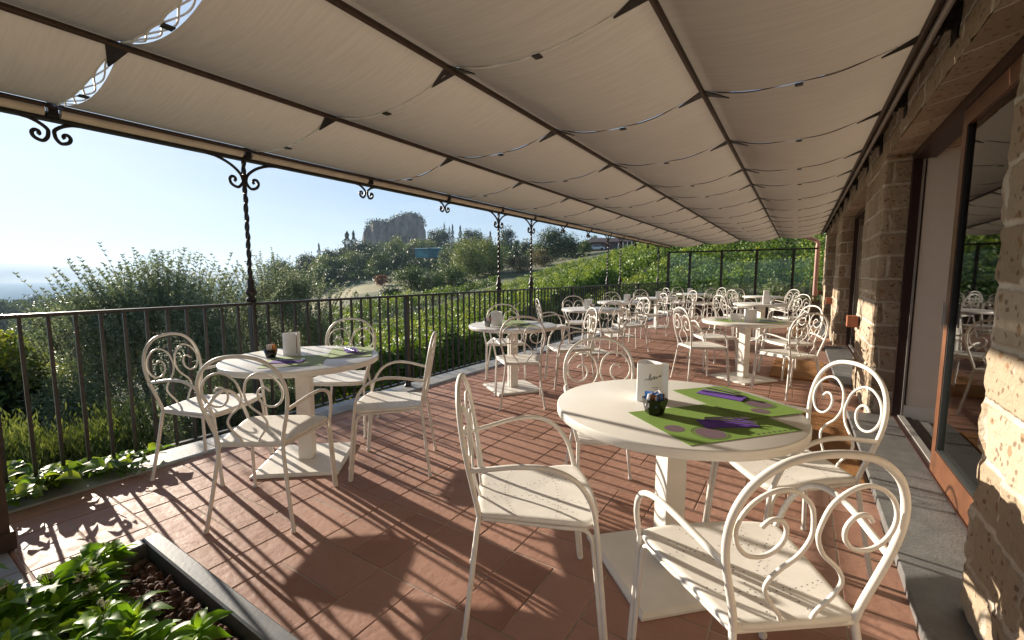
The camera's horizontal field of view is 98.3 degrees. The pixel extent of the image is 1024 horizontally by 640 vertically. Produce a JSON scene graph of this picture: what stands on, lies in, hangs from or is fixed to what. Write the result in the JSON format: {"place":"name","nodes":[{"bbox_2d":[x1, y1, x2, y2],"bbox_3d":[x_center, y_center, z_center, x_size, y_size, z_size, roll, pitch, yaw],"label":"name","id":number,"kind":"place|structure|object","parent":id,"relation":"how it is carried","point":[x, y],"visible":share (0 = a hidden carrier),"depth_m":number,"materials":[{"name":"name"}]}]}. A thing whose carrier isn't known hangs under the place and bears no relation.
{"place":"outdoors","nodes":[
{"label":"outdoors","id":0,"kind":"place"},
{"bbox_2d":[0,281,266,312],"bbox_3d":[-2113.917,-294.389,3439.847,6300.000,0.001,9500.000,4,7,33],"label":"lake water","id":1,"kind":"structure","parent":0,"point":[15,291],"depth_m":1659.22,"materials":[{"name":"blue liquid"}]},
{"bbox_2d":[0,0,823,269],"label":"sky","id":2,"kind":"structure","parent":0,"point":[57,201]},
{"bbox_2d":[0,234,824,447],"bbox_3d":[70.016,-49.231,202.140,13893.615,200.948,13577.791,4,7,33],"label":"ground","id":3,"kind":"structure","parent":0,"point":[33,272],"depth_m":90.01,"materials":[{"name":"plant"}]},
{"bbox_2d":[0,329,101,436],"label":"laurel hedge","id":4,"kind":"object","parent":3,"relation":"on","point":[11,385],"visible":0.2,"depth_m":6.48,"materials":[{"name":"green plant"}]},
{"bbox_2d":[0,378,166,472],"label":"rosemary bush","id":5,"kind":"object","parent":3,"relation":"on","point":[17,444],"visible":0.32,"depth_m":4.05,"materials":[{"name":"green plant"}]},
{"bbox_2d":[1,242,291,452],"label":"olive tree","id":6,"kind":"object","parent":3,"relation":"on","point":[153,289],"visible":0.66,"depth_m":6.61,"materials":[{"name":"green plant"}]},
{"bbox_2d":[200,247,354,415],"bbox_3d":[-5.321,0.723,10.244,3.338,4.800,2.882,-3,6,-26],"label":"olive tree","id":7,"kind":"object","parent":3,"relation":"on","point":[290,289],"visible":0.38,"depth_m":9.86,"materials":[{"name":"green plant"}]},
{"bbox_2d":[365,251,392,275],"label":"broadleaf tree","id":8,"kind":"object","parent":3,"relation":"on","point":[381,262],"visible":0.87,"depth_m":123.53,"materials":[{"name":"green plant"}]},
{"bbox_2d":[311,285,452,334],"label":"vine row","id":9,"kind":"object","parent":3,"relation":"on","point":[383,305],"visible":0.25,"depth_m":45.81,"materials":[{"name":"green plant"}]},
{"bbox_2d":[362,211,427,245],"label":"rock cliff","id":10,"kind":"structure","parent":3,"relation":"on","point":[406,227],"depth_m":415.30,"materials":[{"name":"grey stone"}]},
{"bbox_2d":[300,275,500,342],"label":"vine row","id":11,"kind":"object","parent":3,"relation":"on","point":[484,281],"visible":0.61,"depth_m":45.42,"materials":[{"name":"green plant"}]},
{"bbox_2d":[386,263,425,293],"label":"bush","id":12,"kind":"object","parent":3,"relation":"on","point":[413,274],"visible":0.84,"depth_m":63.05,"materials":[{"name":"green plant"}]},
{"bbox_2d":[158,242,666,432],"bbox_3d":[11.758,-6.154,43.352,1.133,13.800,77.367,4,7,33],"label":"vine row","id":13,"kind":"object","parent":3,"relation":"on","point":[614,263],"visible":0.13,"depth_m":30.43,"materials":[{"name":"green plant"}]},
{"bbox_2d":[212,266,618,415],"bbox_3d":[-0.118,-0.192,20.705,1.994,5.177,25.658,4,7,33],"label":"vine row","id":14,"kind":"object","parent":3,"relation":"on","point":[596,277],"visible":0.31,"depth_m":16.95,"materials":[{"name":"green plant"}]},
{"bbox_2d":[416,270,448,293],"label":"bush","id":15,"kind":"object","parent":3,"relation":"on","point":[426,282],"visible":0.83,"depth_m":59.98,"materials":[{"name":"green plant"}]},
{"bbox_2d":[264,233,631,298],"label":"scrub","id":16,"kind":"object","parent":3,"relation":"on","point":[435,268],"visible":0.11,"depth_m":118.43,"materials":[{"name":"green plant"}]},
{"bbox_2d":[431,264,471,288],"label":"bush","id":17,"kind":"object","parent":3,"relation":"on","point":[451,276],"visible":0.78,"depth_m":64.11,"materials":[{"name":"green plant"}]},
{"bbox_2d":[333,256,587,345],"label":"vine row","id":18,"kind":"object","parent":3,"relation":"on","point":[554,268],"visible":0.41,"depth_m":42.65,"materials":[{"name":"green plant"}]},
{"bbox_2d":[448,233,508,278],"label":"broadleaf tree","id":19,"kind":"object","parent":3,"relation":"on","point":[481,259],"visible":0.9,"depth_m":73.28,"materials":[{"name":"green plant"}]},
{"bbox_2d":[336,246,627,345],"bbox_3d":[2.397,-3.525,43.520,1.109,10.448,54.103,4,7,33],"label":"vine row","id":20,"kind":"object","parent":3,"relation":"on","point":[557,272],"visible":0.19,"depth_m":35.66,"materials":[{"name":"green plant"}]},
{"bbox_2d":[333,242,643,347],"bbox_3d":[5.669,-4.527,43.682,1.122,11.941,61.338,4,7,33],"label":"vine row","id":21,"kind":"object","parent":3,"relation":"on","point":[582,266],"visible":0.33,"depth_m":31.65,"materials":[{"name":"green plant"}]},
{"bbox_2d":[355,243,650,348],"bbox_3d":[8.935,-5.267,43.862,1.118,12.682,68.532,4,7,33],"label":"vine row","id":22,"kind":"object","parent":3,"relation":"on","point":[554,282],"visible":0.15,"depth_m":28.38,"materials":[{"name":"green plant"}]},
{"bbox_2d":[501,255,537,272],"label":"bush","id":23,"kind":"object","parent":3,"relation":"on","point":[518,261],"visible":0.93,"depth_m":70.68,"materials":[{"name":"green plant"}]},
{"bbox_2d":[532,225,573,261],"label":"broadleaf tree","id":24,"kind":"object","parent":3,"relation":"on","point":[552,237],"visible":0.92,"depth_m":89.06,"materials":[{"name":"green plant"}]},
{"bbox_2d":[583,238,634,251],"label":"hill house","id":25,"kind":"structure","parent":3,"relation":"on","point":[614,242],"depth_m":114.26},
{"bbox_2d":[613,246,686,281],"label":"vine row","id":26,"kind":"object","parent":3,"relation":"on","point":[628,272],"visible":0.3,"depth_m":36.85,"materials":[{"name":"green plant"}]},
{"bbox_2d":[582,261,822,320],"bbox_3d":[12.189,-1.004,17.724,20.080,4.038,1.108,4,7,33],"label":"vine row","id":27,"kind":"object","parent":3,"relation":"on","point":[740,279],"visible":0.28,"depth_m":19.25,"materials":[{"name":"green plant"}]},
{"bbox_2d":[605,259,823,299],"bbox_3d":[13.867,-1.503,19.975,20.418,3.465,1.099,4,7,33],"label":"vine row","id":28,"kind":"object","parent":3,"relation":"on","point":[762,279],"visible":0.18,"depth_m":21.51,"materials":[{"name":"green plant"}]},
{"bbox_2d":[622,248,824,291],"bbox_3d":[15.596,-2.355,22.227,20.738,3.532,1.104,4,7,33],"label":"vine row","id":29,"kind":"object","parent":3,"relation":"on","point":[776,261],"visible":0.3,"depth_m":24.34,"materials":[{"name":"green plant"}]},
{"bbox_2d":[636,243,824,282],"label":"vine row","id":30,"kind":"object","parent":3,"relation":"on","point":[737,260],"visible":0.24,"depth_m":26.85,"materials":[{"name":"green plant"}]},
{"bbox_2d":[649,237,825,274],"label":"vine row","id":31,"kind":"object","parent":3,"relation":"on","point":[749,252],"visible":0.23,"depth_m":29.30,"materials":[{"name":"green plant"}]},
{"bbox_2d":[660,233,825,269],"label":"vine row","id":32,"kind":"object","parent":3,"relation":"on","point":[785,240],"visible":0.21,"depth_m":31.64,"materials":[{"name":"green plant"}]},
{"bbox_2d":[757,277,793,301],"bbox_3d":[9.878,-0.655,16.615,1.262,1.942,1.126,-3,7,-29],"label":"bush","id":33,"kind":"object","parent":3,"relation":"on","point":[777,287],"visible":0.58,"depth_m":16.47,"materials":[{"name":"green plant"}]},
{"bbox_2d":[820,0,1023,639],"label":"stone building","id":34,"kind":"structure","parent":3,"relation":"on","point":[966,91],"depth_m":2.41,"materials":[{"name":"stone"}]},
{"bbox_2d":[803,237,819,299],"bbox_3d":[8.897,-1.234,13.423,0.623,2.753,0.120,4,7,33],"label":"drainpipe","id":35,"kind":"object","parent":34,"relation":"attached to","point":[816,268],"visible":0.69,"depth_m":13.22,"materials":[{"name":"orange metal"}]},
{"bbox_2d":[845,205,865,355],"bbox_3d":[5.153,-0.536,6.429,0.146,2.287,3.364,4,7,33],"label":"sliding door","id":36,"kind":"structure","parent":34,"relation":"in","point":[860,215],"depth_m":7.77,"materials":[{"name":"brown wood"}]},
{"bbox_2d":[890,35,1023,529],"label":"sliding door","id":37,"kind":"structure","parent":34,"relation":"in","point":[984,119],"depth_m":2.50,"materials":[{"name":"brown wood"}]},
{"bbox_2d":[7,314,920,639],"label":"floor","id":38,"kind":"structure","parent":0,"point":[379,546],"depth_m":2.31,"materials":[{"name":"tile"}]},
{"bbox_2d":[22,532,298,639],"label":"planter trough","id":39,"kind":"object","parent":38,"relation":"on","point":[211,592],"visible":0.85,"depth_m":1.73,"materials":[{"name":"concrete"}]},
{"bbox_2d":[0,563,38,616],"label":"shrub plant","id":40,"kind":"object","parent":39,"relation":"in","point":[5,585],"visible":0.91,"depth_m":1.50,"materials":[{"name":"green plant"}]},
{"bbox_2d":[0,585,70,639],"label":"shrub plant","id":41,"kind":"object","parent":39,"relation":"in","point":[19,624],"visible":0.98,"depth_m":1.41,"materials":[{"name":"green plant"}]},
{"bbox_2d":[16,547,127,630],"bbox_3d":[-1.643,1.007,1.644,0.281,0.228,0.308,4,7,33],"label":"shrub plant","id":42,"kind":"object","parent":39,"relation":"in","point":[62,574],"visible":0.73,"depth_m":1.63,"materials":[{"name":"green plant"}]},
{"bbox_2d":[37,566,144,634],"bbox_3d":[-1.524,1.032,1.571,0.314,0.195,0.301,4,7,33],"label":"shrub plant","id":43,"kind":"object","parent":39,"relation":"in","point":[65,604],"visible":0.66,"depth_m":1.55,"materials":[{"name":"green plant"}]},
{"bbox_2d":[69,595,131,639],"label":"shrub plant","id":44,"kind":"object","parent":39,"relation":"in","point":[89,618],"visible":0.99,"depth_m":1.41,"materials":[{"name":"green plant"}]},
{"bbox_2d":[67,538,139,579],"bbox_3d":[-1.675,1.006,1.795,0.290,0.199,0.259,4,7,33],"label":"shrub plant","id":45,"kind":"object","parent":39,"relation":"in","point":[116,550],"visible":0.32,"depth_m":1.80,"materials":[{"name":"green plant"}]},
{"bbox_2d":[52,591,173,639],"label":"shrub plant","id":46,"kind":"object","parent":39,"relation":"in","point":[134,611],"visible":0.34,"depth_m":1.46,"materials":[{"name":"green plant"}]},
{"bbox_2d":[25,559,239,639],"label":"lava pebbles","id":47,"kind":"object","parent":39,"relation":"in","point":[182,601],"visible":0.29,"depth_m":1.76,"materials":[{"name":"gravel"}]},
{"bbox_2d":[95,607,234,639],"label":"shrub plant","id":48,"kind":"object","parent":39,"relation":"in","point":[198,626],"visible":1,"depth_m":1.41,"materials":[{"name":"green plant"}]},
{"bbox_2d":[142,332,273,486],"bbox_3d":[-2.030,0.544,2.965,0.542,0.919,0.563,0,6,5],"label":"armchair","id":49,"kind":"object","parent":38,"relation":"on","point":[188,407],"visible":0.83,"depth_m":2.85,"materials":[{"name":"beige paint"}]},
{"bbox_2d":[195,355,337,533],"bbox_3d":[-1.332,0.598,2.436,0.563,0.919,0.542,0,6,-1],"label":"armchair","id":50,"kind":"object","parent":38,"relation":"on","point":[281,431],"visible":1,"depth_m":2.25,"materials":[{"name":"beige paint"}]},
{"bbox_2d":[216,346,378,479],"bbox_3d":[-1.442,0.622,3.096,1.000,0.736,1.000,-1,6,-7],"label":"bistro table","id":51,"kind":"object","parent":38,"relation":"on","point":[307,455],"visible":0.71,"depth_m":3.00,"materials":[{"name":"metal"}]},
{"bbox_2d":[282,332,300,355],"bbox_3d":[-1.544,0.164,3.152,0.132,0.158,0.120,1,6,13],"label":"menu stand","id":52,"kind":"object","parent":51,"relation":"on","point":[291,344],"visible":1,"depth_m":3.10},
{"bbox_2d":[258,355,326,367],"bbox_3d":[-1.419,0.269,2.908,0.361,0.001,0.387,-2,6,-16],"label":"placemat","id":53,"kind":"object","parent":51,"relation":"on","point":[312,360],"visible":0.75,"depth_m":2.89,"materials":[{"name":"green paper"}]},
{"bbox_2d":[325,347,372,357],"bbox_3d":[-1.176,0.234,3.230,0.300,0.001,0.420,-2,6,-15],"label":"placemat","id":54,"kind":"object","parent":51,"relation":"on","point":[341,352],"visible":0.99,"depth_m":3.17,"materials":[{"name":"green paper"}]},
{"bbox_2d":[313,318,379,437],"bbox_3d":[-1.433,0.464,3.757,0.563,0.919,0.542,0,6,-2],"label":"armchair","id":55,"kind":"object","parent":38,"relation":"on","point":[352,377],"visible":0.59,"depth_m":3.75,"materials":[{"name":"beige paint"}]},
{"bbox_2d":[348,331,436,481],"bbox_3d":[-0.787,0.538,3.025,0.542,0.919,0.563,-1,6,-5],"label":"armchair","id":56,"kind":"object","parent":38,"relation":"on","point":[371,403],"visible":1,"depth_m":2.89,"materials":[{"name":"beige paint"}]},
{"bbox_2d":[483,304,526,379],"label":"armchair","id":57,"kind":"object","parent":38,"relation":"on","point":[489,343],"visible":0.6,"depth_m":5.60,"materials":[{"name":"beige paint"}]},
{"bbox_2d":[469,320,556,395],"bbox_3d":[0.009,0.420,5.089,1.000,0.736,1.000,-2,6,-22],"label":"bistro table","id":58,"kind":"object","parent":38,"relation":"on","point":[513,385],"visible":0.67,"depth_m":5.02,"materials":[{"name":"metal"}]},
{"bbox_2d":[492,316,546,410],"bbox_3d":[0.087,0.391,4.483,0.563,0.919,0.542,0,6,-4],"label":"armchair","id":59,"kind":"object","parent":38,"relation":"on","point":[513,359],"visible":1,"depth_m":4.30,"materials":[{"name":"beige paint"}]},
{"bbox_2d":[455,373,607,639],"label":"armchair","id":60,"kind":"object","parent":38,"relation":"on","point":[559,497],"visible":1,"depth_m":1.62,"materials":[{"name":"beige paint"}]},
{"bbox_2d":[544,307,597,389],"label":"armchair","id":61,"kind":"object","parent":38,"relation":"on","point":[560,348],"visible":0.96,"depth_m":5.20,"materials":[{"name":"beige paint"}]},
{"bbox_2d":[562,307,621,354],"bbox_3d":[1.340,0.176,7.502,1.000,0.736,1.000,-1,6,-12],"label":"bistro table","id":62,"kind":"object","parent":38,"relation":"on","point":[592,312],"visible":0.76,"depth_m":7.36,"materials":[{"name":"metal"}]},
{"bbox_2d":[563,337,634,479],"bbox_3d":[0.558,0.588,2.534,0.563,0.919,0.542,-1,6,-5],"label":"armchair","id":63,"kind":"object","parent":38,"relation":"on","point":[580,438],"visible":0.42,"depth_m":2.73,"materials":[{"name":"beige paint"}]},
{"bbox_2d":[587,301,627,362],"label":"armchair","id":64,"kind":"object","parent":38,"relation":"on","point":[600,330],"visible":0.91,"depth_m":6.65,"materials":[{"name":"beige paint"}]},
{"bbox_2d":[609,297,649,352],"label":"armchair","id":65,"kind":"object","parent":38,"relation":"on","point":[635,325],"visible":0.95,"depth_m":7.59,"materials":[{"name":"beige paint"}]},
{"bbox_2d":[557,379,811,621],"bbox_3d":[0.698,0.737,1.955,1.000,0.736,1.000,-1,6,-12],"label":"bistro table","id":66,"kind":"object","parent":38,"relation":"on","point":[599,411],"visible":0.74,"depth_m":1.80,"materials":[{"name":"metal"}]},
{"bbox_2d":[636,359,668,400],"bbox_3d":[0.629,0.272,2.015,0.132,0.173,0.120,0,6,5],"label":"menu stand","id":67,"kind":"object","parent":66,"relation":"on","point":[652,375],"visible":0.91,"depth_m":1.96,"materials":[{"name":"grey"}]},
{"bbox_2d":[628,404,801,445],"bbox_3d":[0.767,0.389,1.714,0.493,0.001,0.376,-2,6,-17],"label":"placemat","id":68,"kind":"object","parent":66,"relation":"on","point":[683,424],"visible":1,"depth_m":1.65,"materials":[{"name":"green paper"}]},
{"bbox_2d":[642,390,667,415],"bbox_3d":[0.579,0.336,1.795,0.104,0.089,0.091,2,6,23],"label":"sachet bowl","id":69,"kind":"object","parent":68,"relation":"on","point":[655,403],"visible":1,"depth_m":1.77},
{"bbox_2d":[696,419,759,427],"bbox_3d":[0.815,0.390,1.676,0.200,0.005,0.090,0,6,-2],"label":"napkin","id":70,"kind":"object","parent":68,"relation":"on","point":[714,424],"visible":0.89,"depth_m":1.65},
{"bbox_2d":[673,386,805,418],"bbox_3d":[0.991,0.360,1.984,0.300,0.001,0.460,-2,6,-17],"label":"placemat","id":71,"kind":"object","parent":66,"relation":"on","point":[753,407],"visible":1,"depth_m":1.92,"materials":[{"name":"green paper"}]},
{"bbox_2d":[670,307,729,385],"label":"armchair","id":72,"kind":"object","parent":38,"relation":"on","point":[702,345],"visible":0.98,"depth_m":5.29,"materials":[{"name":"beige paint"}]},
{"bbox_2d":[686,301,737,371],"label":"armchair","id":73,"kind":"object","parent":38,"relation":"on","point":[712,336],"visible":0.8,"depth_m":6.24,"materials":[{"name":"beige paint"}]},
{"bbox_2d":[666,248,818,297],"bbox_3d":[7.220,-1.202,14.314,4.320,2.110,0.060,4,7,33],"label":"glass screen","id":74,"kind":"object","parent":38,"relation":"on","point":[721,268],"visible":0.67,"depth_m":14.34,"materials":[{"name":"metal"}]},
{"bbox_2d":[702,317,791,384],"bbox_3d":[2.914,0.372,5.564,1.000,0.736,1.000,-2,6,-21],"label":"bistro table","id":75,"kind":"object","parent":38,"relation":"on","point":[742,375],"visible":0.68,"depth_m":5.51,"materials":[{"name":"metal"}]},
{"bbox_2d":[733,302,788,342],"bbox_3d":[4.966,0.038,8.866,1.000,0.736,1.000,-2,6,-17],"label":"bistro table","id":76,"kind":"object","parent":38,"relation":"on","point":[760,306],"visible":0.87,"depth_m":8.81,"materials":[{"name":"metal"}]},
{"bbox_2d":[627,450,910,639],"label":"armchair","id":77,"kind":"object","parent":38,"relation":"on","point":[734,574],"visible":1,"depth_m":1.14,"materials":[{"name":"beige paint"}]},
{"bbox_2d":[750,313,828,400],"bbox_3d":[3.035,0.356,4.826,0.563,0.919,0.542,-1,6,-8],"label":"armchair","id":78,"kind":"object","parent":38,"relation":"on","point":[792,354],"visible":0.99,"depth_m":4.66,"materials":[{"name":"beige paint"}]},
{"bbox_2d":[702,360,889,591],"bbox_3d":[1.259,0.641,2.009,0.542,0.919,0.563,0,6,0],"label":"armchair","id":79,"kind":"object","parent":38,"relation":"on","point":[828,473],"visible":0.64,"depth_m":1.89,"materials":[{"name":"beige paint"}]},
{"bbox_2d":[769,358,827,382],"bbox_3d":[3.953,0.675,6.117,0.620,0.023,1.400,4,7,33],"label":"doormat","id":80,"kind":"object","parent":38,"relation":"on","point":[806,370],"visible":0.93,"depth_m":5.96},
{"bbox_2d":[757,305,823,380],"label":"armchair","id":81,"kind":"object","parent":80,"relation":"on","point":[781,342],"visible":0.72,"depth_m":5.61,"materials":[{"name":"beige paint"}]},
{"bbox_2d":[801,411,864,483],"bbox_3d":[2.359,0.937,3.529,0.570,0.023,1.600,4,7,33],"label":"doormat","id":82,"kind":"object","parent":38,"relation":"on","point":[835,428],"depth_m":3.54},
{"bbox_2d":[816,322,977,639],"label":"threshold slab","id":83,"kind":"structure","parent":38,"relation":"on","point":[930,559],"depth_m":2.20,"materials":[{"name":"stone"}]},
{"bbox_2d":[674,295,714,315],"bbox_3d":[6.047,-0.546,14.712,1.237,0.723,0.390,4,7,33],"label":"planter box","id":84,"kind":"object","parent":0,"point":[698,311],"visible":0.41,"depth_m":14.47,"materials":[{"name":"plant"}]},
{"bbox_2d":[851,327,933,426],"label":"interior floor","id":85,"kind":"structure","parent":0,"point":[853,344],"depth_m":8.79,"materials":[{"name":"brown wood"}]},
{"bbox_2d":[903,145,960,423],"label":"interior wall","id":86,"kind":"structure","parent":85,"relation":"on","point":[939,203],"depth_m":3.75,"materials":[{"name":"paint"}]},
{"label":"terrace footing","id":87,"kind":"structure","parent":0,"visible":0},
{"bbox_2d":[0,313,672,585],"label":"terrace kerb","id":88,"kind":"structure","parent":87,"relation":"on","point":[175,455],"depth_m":3.15,"materials":[{"name":"stone"}]},
{"bbox_2d":[0,449,17,553],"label":"iron post","id":89,"kind":"object","parent":88,"relation":"on","point":[8,539],"visible":1,"depth_m":2.06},
{"bbox_2d":[5,442,174,506],"bbox_3d":[-2.867,1.009,2.819,0.896,0.361,1.100,4,7,33],"label":"ivy","id":90,"kind":"object","parent":88,"relation":"on","point":[24,482],"visible":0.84,"depth_m":2.68,"materials":[{"name":"green plant"}]},
{"bbox_2d":[0,295,411,483],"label":"railing","id":91,"kind":"object","parent":88,"relation":"on","point":[100,313],"visible":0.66,"depth_m":3.18,"materials":[{"name":"metal"}]},
{"bbox_2d":[0,0,963,416],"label":"pergola","id":92,"kind":"object","parent":88,"relation":"on","point":[944,16],"visible":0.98,"depth_m":3.11,"materials":[{"name":"brown metal"}]},
{"bbox_2d":[0,0,178,103],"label":"awning strip","id":93,"kind":"object","parent":92,"relation":"attached to","point":[43,62],"visible":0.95,"depth_m":1.92,"materials":[{"name":"fabric"}]},
{"bbox_2d":[53,0,628,149],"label":"awning strip","id":94,"kind":"object","parent":92,"relation":"attached to","point":[325,56],"visible":0.97,"depth_m":2.11,"materials":[{"name":"fabric"}]},
{"bbox_2d":[252,0,935,179],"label":"awning strip","id":95,"kind":"object","parent":92,"relation":"attached to","point":[609,72],"visible":0.96,"depth_m":2.42,"materials":[{"name":"fabric"}]},
{"bbox_2d":[377,45,912,195],"bbox_3d":[0.652,-1.466,3.917,4.200,0.302,1.240,4,7,33],"label":"awning strip","id":96,"kind":"object","parent":92,"relation":"attached to","point":[830,102],"visible":0.98,"depth_m":3.39,"materials":[{"name":"fabric"}]},
{"bbox_2d":[453,115,878,208],"bbox_3d":[1.312,-1.582,4.931,4.200,0.277,1.230,4,7,33],"label":"awning strip","id":97,"kind":"object","parent":92,"relation":"attached to","point":[707,166],"visible":0.94,"depth_m":4.53,"materials":[{"name":"fabric"}]},
{"bbox_2d":[505,152,859,216],"bbox_3d":[1.904,-1.673,5.841,4.200,0.278,0.990,4,7,33],"label":"awning strip","id":98,"kind":"object","parent":92,"relation":"attached to","point":[644,195],"visible":0.97,"depth_m":5.47,"materials":[{"name":"fabric"}]},
{"bbox_2d":[544,171,850,223],"bbox_3d":[2.493,-1.759,6.748,4.200,0.289,1.220,4,7,33],"label":"awning strip","id":99,"kind":"object","parent":92,"relation":"attached to","point":[747,194],"visible":0.95,"depth_m":6.46,"materials":[{"name":"fabric"}]},
{"bbox_2d":[574,189,841,228],"bbox_3d":[3.145,-1.859,7.751,4.200,0.293,1.220,4,7,33],"label":"awning strip","id":100,"kind":"object","parent":92,"relation":"attached to","point":[735,210],"visible":0.94,"depth_m":7.43,"materials":[{"name":"fabric"}]},
{"bbox_2d":[601,201,835,233],"bbox_3d":[3.789,-1.962,8.740,4.200,0.287,1.190,4,7,33],"label":"awning strip","id":101,"kind":"object","parent":92,"relation":"attached to","point":[694,222],"visible":0.96,"depth_m":8.50,"materials":[{"name":"fabric"}]},
{"bbox_2d":[614,210,831,236],"bbox_3d":[4.351,-2.053,9.604,4.200,0.281,0.920,4,7,33],"label":"awning strip","id":102,"kind":"object","parent":92,"relation":"attached to","point":[710,225],"visible":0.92,"depth_m":9.46,"materials":[{"name":"fabric"}]},
{"bbox_2d":[631,215,828,239],"bbox_3d":[4.916,-2.134,10.474,4.200,0.295,1.200,4,7,33],"label":"awning strip","id":103,"kind":"object","parent":92,"relation":"attached to","point":[709,231],"visible":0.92,"depth_m":10.19,"materials":[{"name":"fabric"}]},
{"bbox_2d":[644,221,826,241],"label":"awning strip","id":104,"kind":"object","parent":92,"relation":"attached to","point":[743,233],"visible":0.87,"depth_m":11.26,"materials":[{"name":"fabric"}]},
{"bbox_2d":[653,226,823,244],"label":"awning strip","id":105,"kind":"object","parent":92,"relation":"attached to","point":[688,241],"visible":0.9,"depth_m":12.35,"materials":[{"name":"fabric"}]},
{"bbox_2d":[671,231,821,246],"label":"awning strip","id":106,"kind":"object","parent":92,"relation":"attached to","point":[732,240],"visible":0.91,"depth_m":13.24,"materials":[{"name":"fabric"}]},
{"bbox_2d":[408,287,573,378],"bbox_3d":[0.002,0.052,7.003,0.090,1.065,4.453,4,7,33],"label":"railing","id":107,"kind":"object","parent":88,"relation":"on","point":[479,292],"visible":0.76,"depth_m":6.22,"materials":[{"name":"metal"}]},
{"bbox_2d":[572,283,639,336],"bbox_3d":[2.387,-0.319,10.670,0.090,1.065,4.373,4,7,33],"label":"railing","id":108,"kind":"object","parent":88,"relation":"on","point":[637,286],"visible":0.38,"depth_m":10.36,"materials":[{"name":"metal"}]},
{"bbox_2d":[640,282,669,316],"bbox_3d":[4.507,-0.649,13.930,0.090,1.065,3.478,4,7,33],"label":"railing","id":109,"kind":"object","parent":88,"relation":"on","point":[654,287],"visible":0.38,"depth_m":13.79,"materials":[{"name":"metal"}]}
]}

